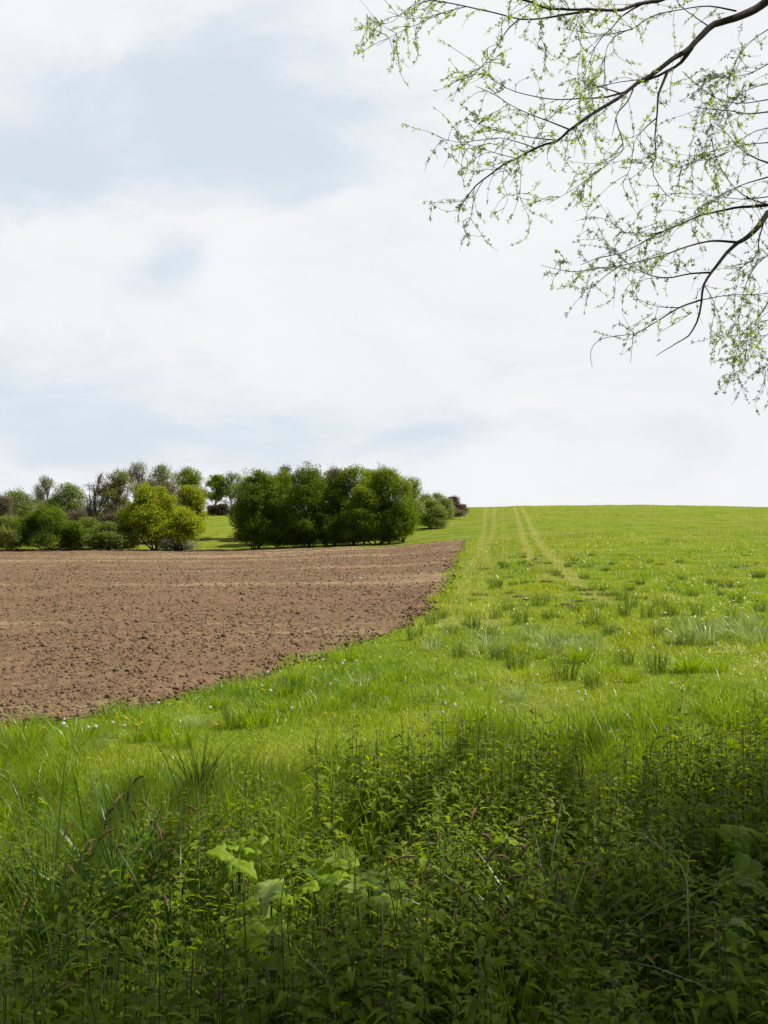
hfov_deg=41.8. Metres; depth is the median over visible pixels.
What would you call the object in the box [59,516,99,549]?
hawthorn bush
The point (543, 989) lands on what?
nettle
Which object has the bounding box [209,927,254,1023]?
nettle
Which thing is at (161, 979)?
nettle
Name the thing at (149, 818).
sedge clump
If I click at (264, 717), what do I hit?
grass tussock
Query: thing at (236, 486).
ash tree
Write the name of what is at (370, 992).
nettle
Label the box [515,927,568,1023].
nettle
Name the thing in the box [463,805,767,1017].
sedge clump
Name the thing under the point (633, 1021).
nettle
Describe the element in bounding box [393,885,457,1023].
nettle
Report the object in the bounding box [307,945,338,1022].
nettle
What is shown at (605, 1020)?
nettle
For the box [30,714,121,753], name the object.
grass tussock
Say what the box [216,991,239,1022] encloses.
nettle
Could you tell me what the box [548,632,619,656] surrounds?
pale grass tuft
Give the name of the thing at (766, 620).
grass tussock
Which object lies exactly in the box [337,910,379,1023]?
nettle
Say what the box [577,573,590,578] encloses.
rush tuft
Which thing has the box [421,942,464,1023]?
nettle
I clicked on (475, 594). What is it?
grass tussock
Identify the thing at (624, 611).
rush tuft
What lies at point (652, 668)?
rush tuft
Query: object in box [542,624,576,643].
grass tussock
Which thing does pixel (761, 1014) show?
nettle
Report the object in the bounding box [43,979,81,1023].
nettle
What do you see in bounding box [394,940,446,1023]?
nettle
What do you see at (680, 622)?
rush tuft
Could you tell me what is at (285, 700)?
grass tussock
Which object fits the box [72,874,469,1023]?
sedge clump
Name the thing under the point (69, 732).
grass tussock
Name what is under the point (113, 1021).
nettle
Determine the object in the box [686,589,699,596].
rush tuft
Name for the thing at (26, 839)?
dead stalk
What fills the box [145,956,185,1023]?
nettle
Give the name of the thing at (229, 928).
nettle
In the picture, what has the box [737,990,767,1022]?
nettle
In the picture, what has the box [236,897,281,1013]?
nettle
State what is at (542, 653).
grass tussock
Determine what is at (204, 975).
nettle
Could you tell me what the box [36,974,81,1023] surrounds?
nettle
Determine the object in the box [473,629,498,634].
grass tussock
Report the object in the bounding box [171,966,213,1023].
nettle
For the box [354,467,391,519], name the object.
oak tree
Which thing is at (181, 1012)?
nettle
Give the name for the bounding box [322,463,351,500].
oak tree
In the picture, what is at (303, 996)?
nettle
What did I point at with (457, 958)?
nettle
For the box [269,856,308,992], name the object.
nettle
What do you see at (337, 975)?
nettle
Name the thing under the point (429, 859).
sedge clump
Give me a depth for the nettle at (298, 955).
3.47 m
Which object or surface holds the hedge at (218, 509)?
on the meadow ground at (218, 529)
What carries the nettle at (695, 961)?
on the meadow ground at (218, 529)
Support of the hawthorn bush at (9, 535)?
on the meadow ground at (218, 529)
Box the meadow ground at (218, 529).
[0,505,767,1018]
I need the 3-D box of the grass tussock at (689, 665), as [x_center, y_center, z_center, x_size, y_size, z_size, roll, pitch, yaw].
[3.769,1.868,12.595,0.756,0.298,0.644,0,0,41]
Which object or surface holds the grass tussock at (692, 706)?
on the meadow ground at (218, 529)
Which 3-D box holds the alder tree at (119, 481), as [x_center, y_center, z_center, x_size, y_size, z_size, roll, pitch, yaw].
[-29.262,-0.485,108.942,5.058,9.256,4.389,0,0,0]
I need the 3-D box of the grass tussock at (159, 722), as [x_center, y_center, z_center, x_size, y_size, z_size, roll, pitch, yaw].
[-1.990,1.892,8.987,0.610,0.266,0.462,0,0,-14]
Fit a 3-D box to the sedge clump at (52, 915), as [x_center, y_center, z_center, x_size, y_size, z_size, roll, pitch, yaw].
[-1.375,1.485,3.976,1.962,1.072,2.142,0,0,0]
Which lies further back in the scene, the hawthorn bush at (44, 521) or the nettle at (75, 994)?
the hawthorn bush at (44, 521)
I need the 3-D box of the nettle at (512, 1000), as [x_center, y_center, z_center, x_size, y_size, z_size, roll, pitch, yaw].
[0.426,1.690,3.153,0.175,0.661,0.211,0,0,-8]
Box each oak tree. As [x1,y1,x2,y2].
[220,468,298,548]
[271,468,301,510]
[278,460,337,546]
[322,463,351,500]
[326,464,375,539]
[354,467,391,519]
[359,462,425,543]
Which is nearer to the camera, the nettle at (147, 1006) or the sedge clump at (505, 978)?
the nettle at (147, 1006)
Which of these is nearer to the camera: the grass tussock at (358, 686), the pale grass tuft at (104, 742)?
the pale grass tuft at (104, 742)
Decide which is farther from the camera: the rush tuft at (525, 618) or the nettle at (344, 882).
the rush tuft at (525, 618)
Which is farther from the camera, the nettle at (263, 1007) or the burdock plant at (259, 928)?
the burdock plant at (259, 928)
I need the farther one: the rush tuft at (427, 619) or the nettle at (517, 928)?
the rush tuft at (427, 619)
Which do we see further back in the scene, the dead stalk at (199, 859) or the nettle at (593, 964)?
the dead stalk at (199, 859)
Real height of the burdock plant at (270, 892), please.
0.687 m
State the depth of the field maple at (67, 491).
116.27 m
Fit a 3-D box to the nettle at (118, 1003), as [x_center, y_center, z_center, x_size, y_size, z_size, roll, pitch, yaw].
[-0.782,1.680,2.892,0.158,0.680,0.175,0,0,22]
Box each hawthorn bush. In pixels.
[0,513,37,550]
[6,502,89,549]
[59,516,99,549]
[79,520,142,550]
[99,497,130,522]
[231,504,278,548]
[262,507,300,547]
[268,514,325,547]
[311,504,349,545]
[319,512,370,545]
[354,516,400,544]
[383,503,422,542]
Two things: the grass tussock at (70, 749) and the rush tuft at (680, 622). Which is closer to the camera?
the grass tussock at (70, 749)
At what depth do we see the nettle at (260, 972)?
3.00 m
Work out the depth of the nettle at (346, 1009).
2.89 m
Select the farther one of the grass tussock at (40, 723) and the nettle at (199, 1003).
the grass tussock at (40, 723)
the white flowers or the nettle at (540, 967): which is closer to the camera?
the nettle at (540, 967)
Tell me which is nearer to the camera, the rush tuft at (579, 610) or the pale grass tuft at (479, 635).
the pale grass tuft at (479, 635)
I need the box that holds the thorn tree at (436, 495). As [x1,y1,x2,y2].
[431,490,445,501]
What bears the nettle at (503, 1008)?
on the meadow ground at (218, 529)
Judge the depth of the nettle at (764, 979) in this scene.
3.13 m
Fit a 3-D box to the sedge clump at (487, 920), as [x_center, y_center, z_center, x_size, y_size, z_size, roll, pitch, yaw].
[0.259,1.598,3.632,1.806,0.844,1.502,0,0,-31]
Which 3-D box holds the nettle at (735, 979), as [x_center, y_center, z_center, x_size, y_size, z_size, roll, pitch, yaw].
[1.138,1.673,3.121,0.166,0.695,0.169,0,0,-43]
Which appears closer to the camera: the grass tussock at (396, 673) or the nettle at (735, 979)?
the nettle at (735, 979)
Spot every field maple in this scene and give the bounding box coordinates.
[43,480,87,520]
[339,483,385,544]
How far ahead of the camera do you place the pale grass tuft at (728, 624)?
16.72 m
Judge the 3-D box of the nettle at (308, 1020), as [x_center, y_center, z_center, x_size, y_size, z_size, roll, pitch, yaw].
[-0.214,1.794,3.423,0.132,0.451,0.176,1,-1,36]
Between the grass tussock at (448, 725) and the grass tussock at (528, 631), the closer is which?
the grass tussock at (448, 725)
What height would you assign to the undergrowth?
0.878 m
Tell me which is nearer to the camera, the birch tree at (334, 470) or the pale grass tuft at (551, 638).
the pale grass tuft at (551, 638)
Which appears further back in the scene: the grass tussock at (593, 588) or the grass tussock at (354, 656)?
the grass tussock at (593, 588)
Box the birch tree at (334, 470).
[323,459,347,512]
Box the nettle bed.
[0,688,767,1023]
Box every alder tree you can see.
[82,470,117,548]
[91,465,137,516]
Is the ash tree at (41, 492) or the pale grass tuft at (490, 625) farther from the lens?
the ash tree at (41, 492)
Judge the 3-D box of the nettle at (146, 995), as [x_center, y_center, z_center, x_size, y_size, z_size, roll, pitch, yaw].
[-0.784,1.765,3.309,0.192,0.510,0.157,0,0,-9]
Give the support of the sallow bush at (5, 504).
on the meadow ground at (218, 529)
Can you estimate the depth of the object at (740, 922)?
3.38 m
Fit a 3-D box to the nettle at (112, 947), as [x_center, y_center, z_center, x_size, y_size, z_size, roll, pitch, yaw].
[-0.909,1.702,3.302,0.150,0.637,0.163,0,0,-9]
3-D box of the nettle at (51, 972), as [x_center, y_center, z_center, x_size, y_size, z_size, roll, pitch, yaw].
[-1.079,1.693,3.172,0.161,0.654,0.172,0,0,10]
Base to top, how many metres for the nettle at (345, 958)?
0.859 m
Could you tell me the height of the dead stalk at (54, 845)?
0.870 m
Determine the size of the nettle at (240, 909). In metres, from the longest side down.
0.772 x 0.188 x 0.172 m
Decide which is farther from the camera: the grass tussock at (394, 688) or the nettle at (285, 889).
the grass tussock at (394, 688)
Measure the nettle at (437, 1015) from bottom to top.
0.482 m
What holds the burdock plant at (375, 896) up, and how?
on the meadow ground at (218, 529)
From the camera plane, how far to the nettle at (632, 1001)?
2.50 m
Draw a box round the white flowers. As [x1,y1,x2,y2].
[444,534,761,628]
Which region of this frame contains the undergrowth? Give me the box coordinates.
[0,700,767,1023]
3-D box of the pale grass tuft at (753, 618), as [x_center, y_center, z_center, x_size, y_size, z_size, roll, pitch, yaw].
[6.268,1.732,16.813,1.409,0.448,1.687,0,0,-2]
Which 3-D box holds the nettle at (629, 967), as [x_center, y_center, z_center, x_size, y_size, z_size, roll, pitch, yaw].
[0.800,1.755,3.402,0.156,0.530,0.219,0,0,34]
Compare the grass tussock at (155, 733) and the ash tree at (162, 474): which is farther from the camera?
the ash tree at (162, 474)
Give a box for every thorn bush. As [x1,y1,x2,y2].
[29,496,60,528]
[62,505,101,545]
[93,503,137,548]
[157,536,198,551]
[449,495,464,510]
[451,506,465,518]
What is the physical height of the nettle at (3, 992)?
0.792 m
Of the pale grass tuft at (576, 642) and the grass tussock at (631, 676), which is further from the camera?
the pale grass tuft at (576, 642)
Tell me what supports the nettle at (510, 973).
on the meadow ground at (218, 529)
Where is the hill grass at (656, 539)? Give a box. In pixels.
[25,504,767,624]
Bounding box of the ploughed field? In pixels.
[0,540,464,726]
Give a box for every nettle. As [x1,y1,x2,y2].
[0,911,15,1008]
[0,914,37,1023]
[0,930,41,1023]
[0,963,28,1023]
[0,966,55,1022]
[0,988,27,1023]
[11,958,68,1023]
[11,967,48,1023]
[12,959,57,1023]
[23,941,72,1023]
[29,885,98,1018]
[30,984,70,1023]
[35,866,92,1023]
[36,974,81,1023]
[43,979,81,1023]
[47,875,102,1023]
[53,924,91,1023]
[55,914,115,1023]
[61,931,106,1023]
[74,988,108,1023]
[79,984,120,1023]
[83,964,129,1020]
[86,895,156,1023]
[86,929,133,1020]
[87,927,129,1020]
[89,973,138,1023]
[103,938,152,1023]
[110,994,165,1023]
[122,937,189,1023]
[122,997,156,1023]
[124,943,165,1023]
[124,970,151,1023]
[128,966,168,1023]
[129,951,174,1017]
[129,982,167,1023]
[131,932,165,1020]
[131,972,164,1019]
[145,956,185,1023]
[157,1000,178,1023]
[164,947,207,1023]
[167,890,207,1023]
[167,962,217,1023]
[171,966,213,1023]
[171,998,193,1023]
[173,1005,202,1023]
[175,919,226,1023]
[177,996,214,1023]
[182,996,211,1023]
[189,985,229,1023]
[202,971,241,1023]
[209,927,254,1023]
[211,876,255,1016]
[216,911,275,1023]
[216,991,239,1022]
[220,881,266,1006]
[222,909,271,1019]
[223,966,262,1023]
[226,946,260,1023]
[227,985,254,1023]
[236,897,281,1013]
[237,949,269,1004]
[238,958,281,1023]
[243,929,296,1023]
[246,934,299,1023]
[246,994,270,1023]
[251,898,311,1023]
[254,940,305,1023]
[255,930,309,1023]
[255,980,281,1023]
[260,925,290,1021]
[265,916,318,1023]
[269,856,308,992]
[271,979,299,1023]
[271,1002,287,1023]
[274,990,329,1023]
[275,982,318,1023]
[278,938,313,1021]
[283,915,316,1023]
[292,914,340,1023]
[292,915,324,1019]
[303,930,343,1019]
[303,972,323,1019]
[304,893,356,1019]
[306,936,342,1017]
[306,972,331,1021]
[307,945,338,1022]
[311,898,365,1014]
[315,996,339,1023]
[316,958,357,1023]
[318,899,386,1023]
[321,888,360,1023]
[323,895,378,1023]
[324,899,363,996]
[326,843,375,1011]
[331,947,361,1014]
[331,985,363,1023]
[333,902,393,1023]
[334,863,382,1023]
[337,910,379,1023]
[337,948,373,1023]
[337,1006,364,1023]
[338,956,367,1023]
[350,899,399,1007]
[353,952,391,1023]
[357,924,399,1020]
[357,944,404,1021]
[358,946,399,1021]
[365,1007,383,1019]
[366,907,408,1015]
[366,969,417,1020]
[370,923,415,1015]
[370,986,406,1023]
[374,866,421,1023]
[374,969,417,1023]
[375,889,417,999]
[375,922,406,1023]
[378,903,428,1023]
[380,940,428,1023]
[383,951,426,1023]
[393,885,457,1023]
[394,915,449,1023]
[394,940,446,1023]
[401,910,438,1019]
[403,883,448,986]
[409,880,462,1020]
[412,903,447,1022]
[413,927,450,1023]
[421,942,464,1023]
[427,966,461,1022]
[430,911,473,1023]
[430,930,477,1022]
[441,984,471,1023]
[451,945,506,1023]
[452,944,502,1023]
[459,891,521,1017]
[459,921,492,1023]
[462,983,495,1023]
[465,950,504,1023]
[478,1013,503,1023]
[480,1001,508,1023]
[486,907,529,1023]
[491,883,537,1023]
[491,991,514,1023]
[496,943,545,1023]
[497,900,536,1021]
[512,929,558,1020]
[513,885,564,1023]
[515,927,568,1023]
[517,1009,524,1023]
[525,1008,540,1023]
[528,894,584,1023]
[529,869,575,1021]
[529,955,561,1019]
[535,985,572,1023]
[536,938,565,1014]
[538,990,572,1020]
[539,899,589,1005]
[545,991,575,1022]
[546,953,595,1023]
[549,988,579,1023]
[562,970,589,1017]
[563,929,609,1020]
[564,971,599,1023]
[566,917,609,1020]
[574,1006,601,1023]
[582,970,616,1022]
[586,967,640,1023]
[588,923,641,1022]
[592,920,636,1023]
[592,985,633,1018]
[598,946,649,1022]
[600,999,621,1023]
[607,964,644,1021]
[608,997,643,1023]
[620,978,655,1023]
[623,921,670,1023]
[629,1014,653,1023]
[649,956,693,1023]
[658,978,691,1023]
[670,968,716,1023]
[673,927,723,1023]
[675,971,732,1023]
[689,921,740,1023]
[693,901,759,1023]
[698,932,733,1019]
[699,912,746,1020]
[708,949,756,1022]
[712,961,765,1023]
[713,936,767,1023]
[713,967,764,1023]
[720,969,761,1023]
[730,890,767,1021]
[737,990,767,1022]
[739,962,767,1021]
[744,957,767,1019]
[747,925,767,1023]
[747,960,767,1012]
[753,987,767,1018]
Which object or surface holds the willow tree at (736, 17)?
on the meadow ground at (218, 529)
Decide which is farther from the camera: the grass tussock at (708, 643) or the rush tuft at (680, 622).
the rush tuft at (680, 622)
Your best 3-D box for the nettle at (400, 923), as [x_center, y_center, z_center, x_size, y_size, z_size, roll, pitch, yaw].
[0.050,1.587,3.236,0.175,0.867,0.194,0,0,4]
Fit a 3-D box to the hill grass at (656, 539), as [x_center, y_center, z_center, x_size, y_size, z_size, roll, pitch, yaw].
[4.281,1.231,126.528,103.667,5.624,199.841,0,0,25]
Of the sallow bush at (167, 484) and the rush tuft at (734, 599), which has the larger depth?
the sallow bush at (167, 484)
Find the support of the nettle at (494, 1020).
on the meadow ground at (218, 529)
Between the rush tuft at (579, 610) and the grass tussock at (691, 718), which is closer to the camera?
the grass tussock at (691, 718)
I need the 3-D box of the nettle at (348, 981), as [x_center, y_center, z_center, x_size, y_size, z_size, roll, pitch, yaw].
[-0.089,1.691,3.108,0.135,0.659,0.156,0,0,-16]
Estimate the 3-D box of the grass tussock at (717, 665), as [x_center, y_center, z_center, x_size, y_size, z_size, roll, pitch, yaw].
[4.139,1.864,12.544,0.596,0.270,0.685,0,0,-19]
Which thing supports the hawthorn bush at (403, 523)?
on the meadow ground at (218, 529)
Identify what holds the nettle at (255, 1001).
on the meadow ground at (218, 529)
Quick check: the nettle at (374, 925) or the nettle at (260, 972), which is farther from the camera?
the nettle at (374, 925)
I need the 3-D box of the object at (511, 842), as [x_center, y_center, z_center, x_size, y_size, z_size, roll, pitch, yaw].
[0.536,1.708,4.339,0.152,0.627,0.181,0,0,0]
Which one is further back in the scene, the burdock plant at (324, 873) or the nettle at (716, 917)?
the burdock plant at (324, 873)
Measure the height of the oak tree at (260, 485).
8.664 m
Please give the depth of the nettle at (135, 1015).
3.02 m
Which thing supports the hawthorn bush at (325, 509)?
on the meadow ground at (218, 529)
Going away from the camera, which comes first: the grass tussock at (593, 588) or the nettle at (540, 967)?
the nettle at (540, 967)
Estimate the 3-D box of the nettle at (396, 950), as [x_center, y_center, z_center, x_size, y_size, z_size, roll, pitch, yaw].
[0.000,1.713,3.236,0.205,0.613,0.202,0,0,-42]
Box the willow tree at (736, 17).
[351,0,767,414]
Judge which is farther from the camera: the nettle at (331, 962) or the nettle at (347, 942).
the nettle at (347, 942)
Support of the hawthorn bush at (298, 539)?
on the meadow ground at (218, 529)
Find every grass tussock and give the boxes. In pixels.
[0,711,57,742]
[0,715,61,748]
[0,720,55,747]
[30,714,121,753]
[46,736,95,759]
[52,715,110,741]
[85,717,120,739]
[118,699,174,729]
[119,724,156,742]
[129,715,176,741]
[132,709,191,737]
[153,716,203,749]
[199,690,235,708]
[210,711,242,730]
[224,696,284,728]
[245,675,277,691]
[259,693,293,713]
[272,682,307,699]
[280,665,316,683]
[297,668,321,681]
[315,684,357,712]
[322,642,365,662]
[333,671,383,699]
[376,681,402,697]
[378,694,415,712]
[382,664,408,682]
[421,707,466,732]
[427,633,453,644]
[446,691,494,718]
[471,592,489,595]
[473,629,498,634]
[486,708,514,724]
[520,626,537,638]
[531,647,550,658]
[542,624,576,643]
[555,642,611,662]
[557,627,579,639]
[573,586,589,590]
[575,619,606,626]
[578,632,603,644]
[586,585,611,590]
[589,655,626,674]
[595,590,616,595]
[619,668,645,682]
[631,685,693,705]
[662,639,684,646]
[667,651,708,672]
[670,651,710,673]
[676,708,698,722]
[687,698,707,713]
[692,641,716,646]
[692,651,737,672]
[697,699,760,725]
[736,612,767,630]
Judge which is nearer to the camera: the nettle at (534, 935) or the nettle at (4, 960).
the nettle at (4, 960)
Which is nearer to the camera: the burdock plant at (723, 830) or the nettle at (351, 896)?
the nettle at (351, 896)
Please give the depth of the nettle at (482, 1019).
2.81 m
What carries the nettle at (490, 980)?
on the meadow ground at (218, 529)
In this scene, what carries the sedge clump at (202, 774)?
on the meadow ground at (218, 529)
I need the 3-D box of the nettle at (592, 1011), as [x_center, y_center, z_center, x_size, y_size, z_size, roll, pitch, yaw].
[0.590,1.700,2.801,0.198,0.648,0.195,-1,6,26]
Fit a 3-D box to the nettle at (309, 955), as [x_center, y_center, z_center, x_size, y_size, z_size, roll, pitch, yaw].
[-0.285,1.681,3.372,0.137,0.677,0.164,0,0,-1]
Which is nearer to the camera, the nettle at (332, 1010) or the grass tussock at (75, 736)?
the nettle at (332, 1010)
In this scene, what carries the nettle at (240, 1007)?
on the meadow ground at (218, 529)
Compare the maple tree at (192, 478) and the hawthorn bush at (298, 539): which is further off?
the maple tree at (192, 478)
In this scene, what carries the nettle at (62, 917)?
on the meadow ground at (218, 529)
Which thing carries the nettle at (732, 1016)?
on the meadow ground at (218, 529)
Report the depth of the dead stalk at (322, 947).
3.17 m
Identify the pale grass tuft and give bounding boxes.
[69,728,123,755]
[164,712,217,729]
[181,710,225,726]
[241,669,273,680]
[341,670,380,686]
[415,637,449,650]
[429,620,458,630]
[442,627,530,656]
[453,670,473,680]
[462,623,520,650]
[483,619,504,627]
[490,678,536,699]
[505,620,556,640]
[528,630,571,654]
[532,629,572,646]
[542,627,606,649]
[544,625,593,644]
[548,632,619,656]
[654,611,743,637]
[666,622,724,645]
[671,616,738,641]
[711,620,747,635]
[712,620,767,640]
[716,611,755,628]
[723,613,767,633]
[733,609,767,628]
[734,619,767,646]
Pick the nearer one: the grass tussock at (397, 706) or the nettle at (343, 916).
the nettle at (343, 916)
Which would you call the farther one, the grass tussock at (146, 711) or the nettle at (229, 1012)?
the grass tussock at (146, 711)
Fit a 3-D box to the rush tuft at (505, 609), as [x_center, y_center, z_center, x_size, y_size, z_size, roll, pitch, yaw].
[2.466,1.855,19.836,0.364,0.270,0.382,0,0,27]
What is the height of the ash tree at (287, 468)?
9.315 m
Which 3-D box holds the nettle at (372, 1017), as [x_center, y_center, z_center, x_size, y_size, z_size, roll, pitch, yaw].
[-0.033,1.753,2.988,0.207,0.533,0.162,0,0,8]
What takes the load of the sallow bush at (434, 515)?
on the meadow ground at (218, 529)
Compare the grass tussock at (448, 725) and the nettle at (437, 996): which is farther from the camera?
the grass tussock at (448, 725)
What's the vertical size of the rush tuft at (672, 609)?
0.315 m
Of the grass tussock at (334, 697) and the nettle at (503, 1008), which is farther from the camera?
the grass tussock at (334, 697)
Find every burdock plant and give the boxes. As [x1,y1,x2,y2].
[204,835,268,984]
[218,915,295,1023]
[233,878,294,976]
[295,843,359,993]
[335,869,403,986]
[365,876,409,980]
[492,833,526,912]
[698,803,767,913]
[718,851,767,973]
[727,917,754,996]
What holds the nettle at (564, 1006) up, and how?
on the meadow ground at (218, 529)
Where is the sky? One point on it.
(221, 252)
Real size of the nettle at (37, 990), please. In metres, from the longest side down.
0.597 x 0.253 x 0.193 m
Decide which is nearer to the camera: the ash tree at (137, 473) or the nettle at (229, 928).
the nettle at (229, 928)
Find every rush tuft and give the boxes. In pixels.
[217,695,262,727]
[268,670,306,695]
[402,621,426,640]
[421,610,440,624]
[436,606,447,618]
[445,623,461,635]
[448,639,469,656]
[457,611,481,629]
[476,629,499,642]
[487,580,503,587]
[488,604,503,617]
[488,641,512,660]
[499,600,514,610]
[500,647,531,671]
[509,607,529,624]
[529,591,551,605]
[541,606,556,619]
[543,649,586,681]
[546,632,567,647]
[568,601,581,611]
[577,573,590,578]
[580,666,606,689]
[583,608,607,624]
[595,598,607,609]
[600,622,617,635]
[611,644,638,665]
[613,586,628,600]
[613,600,631,616]
[623,584,637,590]
[623,593,639,607]
[632,579,645,584]
[639,644,668,673]
[640,603,660,618]
[647,618,667,635]
[652,594,673,607]
[660,601,680,615]
[670,617,688,626]
[674,628,696,644]
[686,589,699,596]
[688,600,709,615]
[694,614,725,636]
[716,581,733,587]
[726,590,745,603]
[726,608,743,622]
[751,571,765,577]
[752,597,767,611]
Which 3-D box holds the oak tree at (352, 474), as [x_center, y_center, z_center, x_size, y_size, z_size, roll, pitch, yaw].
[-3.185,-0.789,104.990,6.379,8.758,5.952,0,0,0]
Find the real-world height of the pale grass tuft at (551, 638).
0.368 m
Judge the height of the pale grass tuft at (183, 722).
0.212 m
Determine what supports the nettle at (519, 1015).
on the meadow ground at (218, 529)
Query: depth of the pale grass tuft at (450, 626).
16.94 m
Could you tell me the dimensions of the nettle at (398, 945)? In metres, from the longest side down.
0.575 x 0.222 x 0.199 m
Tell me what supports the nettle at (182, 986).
on the meadow ground at (218, 529)
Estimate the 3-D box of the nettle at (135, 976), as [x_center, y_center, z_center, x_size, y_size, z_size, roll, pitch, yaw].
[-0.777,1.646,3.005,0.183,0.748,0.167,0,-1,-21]
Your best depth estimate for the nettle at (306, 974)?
2.98 m
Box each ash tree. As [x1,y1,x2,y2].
[31,474,56,504]
[124,459,152,499]
[138,461,178,492]
[220,470,246,505]
[227,475,251,514]
[272,464,291,503]
[405,476,426,529]
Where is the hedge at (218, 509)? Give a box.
[206,503,233,515]
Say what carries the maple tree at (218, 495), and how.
on the meadow ground at (218, 529)
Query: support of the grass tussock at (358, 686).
on the meadow ground at (218, 529)
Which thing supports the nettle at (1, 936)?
on the meadow ground at (218, 529)
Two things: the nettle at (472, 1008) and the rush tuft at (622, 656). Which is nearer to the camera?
the nettle at (472, 1008)
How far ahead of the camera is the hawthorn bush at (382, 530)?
100.52 m
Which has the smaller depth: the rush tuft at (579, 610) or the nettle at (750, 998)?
the nettle at (750, 998)
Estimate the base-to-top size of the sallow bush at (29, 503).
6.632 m
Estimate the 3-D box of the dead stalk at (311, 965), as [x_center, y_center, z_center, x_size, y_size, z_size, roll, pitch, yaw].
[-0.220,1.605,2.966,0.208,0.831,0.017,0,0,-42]
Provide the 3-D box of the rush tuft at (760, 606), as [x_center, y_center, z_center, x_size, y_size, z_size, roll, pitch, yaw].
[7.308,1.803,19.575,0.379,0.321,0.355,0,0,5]
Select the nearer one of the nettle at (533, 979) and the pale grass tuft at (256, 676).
the nettle at (533, 979)
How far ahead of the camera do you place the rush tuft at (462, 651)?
13.76 m
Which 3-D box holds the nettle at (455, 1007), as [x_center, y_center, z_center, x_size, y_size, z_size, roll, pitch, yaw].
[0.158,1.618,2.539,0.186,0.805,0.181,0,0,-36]
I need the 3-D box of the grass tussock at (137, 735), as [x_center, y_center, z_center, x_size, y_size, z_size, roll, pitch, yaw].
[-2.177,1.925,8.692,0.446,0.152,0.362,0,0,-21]
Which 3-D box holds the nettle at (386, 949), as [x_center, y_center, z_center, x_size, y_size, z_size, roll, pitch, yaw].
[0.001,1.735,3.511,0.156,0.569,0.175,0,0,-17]
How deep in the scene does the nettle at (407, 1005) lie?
2.54 m
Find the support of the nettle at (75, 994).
on the meadow ground at (218, 529)
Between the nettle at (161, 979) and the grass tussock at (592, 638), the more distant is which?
the grass tussock at (592, 638)
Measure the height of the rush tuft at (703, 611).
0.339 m
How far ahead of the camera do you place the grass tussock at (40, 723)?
8.71 m
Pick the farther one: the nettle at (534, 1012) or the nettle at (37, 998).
the nettle at (37, 998)
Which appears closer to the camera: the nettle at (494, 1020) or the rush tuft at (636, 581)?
the nettle at (494, 1020)
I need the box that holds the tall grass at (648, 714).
[0,640,767,970]
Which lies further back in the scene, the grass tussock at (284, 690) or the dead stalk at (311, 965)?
the grass tussock at (284, 690)
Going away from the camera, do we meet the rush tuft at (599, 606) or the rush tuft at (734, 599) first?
the rush tuft at (599, 606)
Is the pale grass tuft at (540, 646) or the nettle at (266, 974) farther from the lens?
the pale grass tuft at (540, 646)
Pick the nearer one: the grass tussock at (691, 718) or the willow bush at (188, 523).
the grass tussock at (691, 718)
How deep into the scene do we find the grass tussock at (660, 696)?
10.33 m
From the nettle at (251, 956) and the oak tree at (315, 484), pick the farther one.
the oak tree at (315, 484)
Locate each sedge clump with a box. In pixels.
[0,716,382,912]
[0,736,333,977]
[0,749,239,1023]
[0,808,323,1016]
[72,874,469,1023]
[122,714,300,806]
[189,743,755,1010]
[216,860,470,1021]
[223,769,767,1023]
[249,830,697,1023]
[398,904,672,1023]
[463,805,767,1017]
[476,855,767,1023]
[508,897,767,1023]
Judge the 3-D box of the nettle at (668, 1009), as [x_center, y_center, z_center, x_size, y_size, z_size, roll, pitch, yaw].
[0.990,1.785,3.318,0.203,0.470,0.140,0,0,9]
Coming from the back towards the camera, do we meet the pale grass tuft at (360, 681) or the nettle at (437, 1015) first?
the pale grass tuft at (360, 681)
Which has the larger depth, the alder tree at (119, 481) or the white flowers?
the alder tree at (119, 481)
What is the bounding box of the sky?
[0,0,767,510]
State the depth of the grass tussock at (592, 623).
17.31 m
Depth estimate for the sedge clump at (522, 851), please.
3.73 m
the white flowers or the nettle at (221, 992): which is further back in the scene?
the white flowers
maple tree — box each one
[170,465,214,510]
[204,474,229,504]
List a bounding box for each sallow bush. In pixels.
[0,486,43,521]
[0,492,19,518]
[149,479,181,534]
[417,494,434,501]
[417,497,450,528]
[437,496,456,520]
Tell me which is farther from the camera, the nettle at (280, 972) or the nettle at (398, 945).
the nettle at (398, 945)
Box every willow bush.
[114,481,198,549]
[154,506,209,548]
[176,484,209,533]
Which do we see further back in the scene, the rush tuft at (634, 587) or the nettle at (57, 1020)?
the rush tuft at (634, 587)
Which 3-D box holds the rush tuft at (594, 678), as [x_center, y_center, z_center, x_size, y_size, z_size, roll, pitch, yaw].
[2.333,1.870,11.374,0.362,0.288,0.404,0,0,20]
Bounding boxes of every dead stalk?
[16,785,36,915]
[53,812,55,929]
[98,952,107,1010]
[136,944,161,1020]
[198,796,200,927]
[280,924,335,1020]
[322,900,323,1021]
[381,899,382,1010]
[532,727,533,804]
[636,832,691,985]
[687,856,691,1016]
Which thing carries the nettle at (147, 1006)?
on the meadow ground at (218, 529)
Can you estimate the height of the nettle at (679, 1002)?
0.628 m
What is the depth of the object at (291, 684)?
10.99 m
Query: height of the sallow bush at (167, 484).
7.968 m
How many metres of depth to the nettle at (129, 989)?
3.24 m

